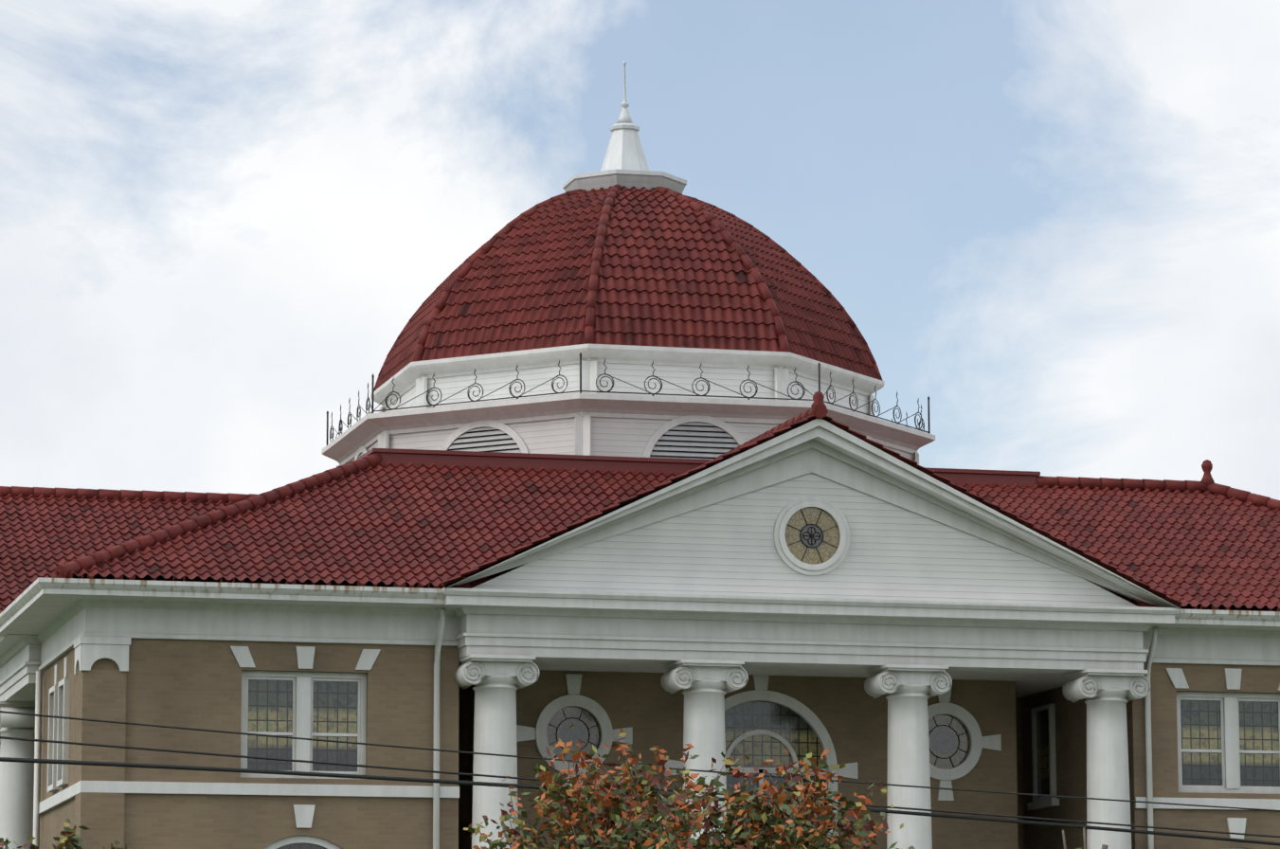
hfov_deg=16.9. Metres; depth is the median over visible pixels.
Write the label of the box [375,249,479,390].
dome gore
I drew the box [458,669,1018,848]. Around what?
vestibule wall
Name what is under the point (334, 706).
window glass
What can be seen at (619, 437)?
drum siding
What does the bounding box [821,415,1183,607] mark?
roof edge
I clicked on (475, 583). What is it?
roof underlay
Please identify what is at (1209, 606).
roof underlay
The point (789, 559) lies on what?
pediment window frame
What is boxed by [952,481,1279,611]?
roof front
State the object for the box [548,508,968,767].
lead cames
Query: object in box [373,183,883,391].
dome hip rolls
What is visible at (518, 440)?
louvre trim
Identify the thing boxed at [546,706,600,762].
round window glass
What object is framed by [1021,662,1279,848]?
front wall
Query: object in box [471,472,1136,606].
pediment tympanum
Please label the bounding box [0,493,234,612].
roof
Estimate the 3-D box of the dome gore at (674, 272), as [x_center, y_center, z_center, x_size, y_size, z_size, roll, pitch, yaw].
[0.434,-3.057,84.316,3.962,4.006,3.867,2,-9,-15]
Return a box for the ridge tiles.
[0,391,1279,577]
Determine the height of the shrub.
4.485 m
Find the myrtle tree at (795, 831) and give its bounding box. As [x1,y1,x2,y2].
[463,723,915,848]
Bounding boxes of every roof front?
[59,461,684,588]
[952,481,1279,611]
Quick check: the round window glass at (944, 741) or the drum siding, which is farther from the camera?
the drum siding
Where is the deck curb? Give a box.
[357,448,1040,486]
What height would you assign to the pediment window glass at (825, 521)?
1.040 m
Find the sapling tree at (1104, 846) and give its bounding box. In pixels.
[1062,827,1108,848]
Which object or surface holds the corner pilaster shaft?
on the ground
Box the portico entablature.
[0,587,1180,701]
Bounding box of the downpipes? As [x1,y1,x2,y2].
[32,608,1158,848]
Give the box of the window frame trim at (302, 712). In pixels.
[38,646,1279,848]
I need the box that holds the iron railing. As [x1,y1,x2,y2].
[326,352,930,445]
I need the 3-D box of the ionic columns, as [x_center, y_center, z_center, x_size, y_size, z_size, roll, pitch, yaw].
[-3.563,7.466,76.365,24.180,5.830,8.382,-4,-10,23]
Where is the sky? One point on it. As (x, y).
(1054, 225)
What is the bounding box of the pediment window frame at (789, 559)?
[773,496,849,575]
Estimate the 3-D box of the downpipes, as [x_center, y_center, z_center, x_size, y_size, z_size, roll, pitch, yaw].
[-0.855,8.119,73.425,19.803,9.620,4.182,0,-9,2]
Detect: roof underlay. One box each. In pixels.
[72,572,471,588]
[466,555,1132,603]
[1132,598,1277,611]
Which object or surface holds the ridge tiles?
on the roof underlay at (1209, 606)
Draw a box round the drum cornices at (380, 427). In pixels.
[321,343,935,467]
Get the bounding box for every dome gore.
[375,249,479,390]
[420,186,611,360]
[594,185,780,351]
[690,198,876,378]
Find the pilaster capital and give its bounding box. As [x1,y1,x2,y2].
[73,636,131,674]
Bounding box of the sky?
[0,0,1279,500]
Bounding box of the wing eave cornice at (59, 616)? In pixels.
[0,576,1279,670]
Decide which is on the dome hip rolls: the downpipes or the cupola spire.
the cupola spire
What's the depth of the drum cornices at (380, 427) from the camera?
82.29 m
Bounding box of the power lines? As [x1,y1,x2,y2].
[0,710,1279,846]
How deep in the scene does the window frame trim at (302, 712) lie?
75.50 m
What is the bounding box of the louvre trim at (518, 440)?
[354,414,875,460]
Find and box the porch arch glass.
[724,701,826,846]
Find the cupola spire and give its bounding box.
[562,59,686,193]
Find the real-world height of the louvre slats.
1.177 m
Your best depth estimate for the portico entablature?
73.69 m
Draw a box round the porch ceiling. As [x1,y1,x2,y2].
[40,661,1067,734]
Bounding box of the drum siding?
[347,362,913,463]
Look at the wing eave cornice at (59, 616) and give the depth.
72.00 m
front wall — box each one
[39,638,459,848]
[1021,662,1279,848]
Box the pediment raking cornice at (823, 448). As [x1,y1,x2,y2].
[447,418,1180,609]
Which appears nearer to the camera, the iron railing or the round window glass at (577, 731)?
the round window glass at (577, 731)
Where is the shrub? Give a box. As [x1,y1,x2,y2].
[0,813,127,848]
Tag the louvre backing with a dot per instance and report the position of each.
(650, 455)
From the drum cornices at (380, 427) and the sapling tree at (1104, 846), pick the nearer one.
the sapling tree at (1104, 846)
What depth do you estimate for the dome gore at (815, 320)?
85.07 m
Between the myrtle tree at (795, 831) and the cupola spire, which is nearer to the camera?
the myrtle tree at (795, 831)
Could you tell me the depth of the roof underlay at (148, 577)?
71.35 m
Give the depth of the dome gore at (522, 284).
83.58 m
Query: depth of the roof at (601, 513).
72.94 m
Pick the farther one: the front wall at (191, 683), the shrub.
the front wall at (191, 683)
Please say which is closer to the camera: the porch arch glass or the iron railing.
the porch arch glass
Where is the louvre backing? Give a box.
[360,424,738,458]
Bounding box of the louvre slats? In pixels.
[357,421,739,459]
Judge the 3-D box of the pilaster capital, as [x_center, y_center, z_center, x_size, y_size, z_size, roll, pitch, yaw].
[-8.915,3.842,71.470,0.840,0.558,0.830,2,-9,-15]
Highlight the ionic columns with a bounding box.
[0,653,1151,848]
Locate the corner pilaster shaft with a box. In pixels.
[73,669,126,848]
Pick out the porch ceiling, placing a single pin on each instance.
(1029, 683)
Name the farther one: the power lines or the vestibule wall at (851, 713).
the vestibule wall at (851, 713)
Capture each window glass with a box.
[52,679,1279,848]
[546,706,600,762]
[784,506,839,564]
[928,714,970,769]

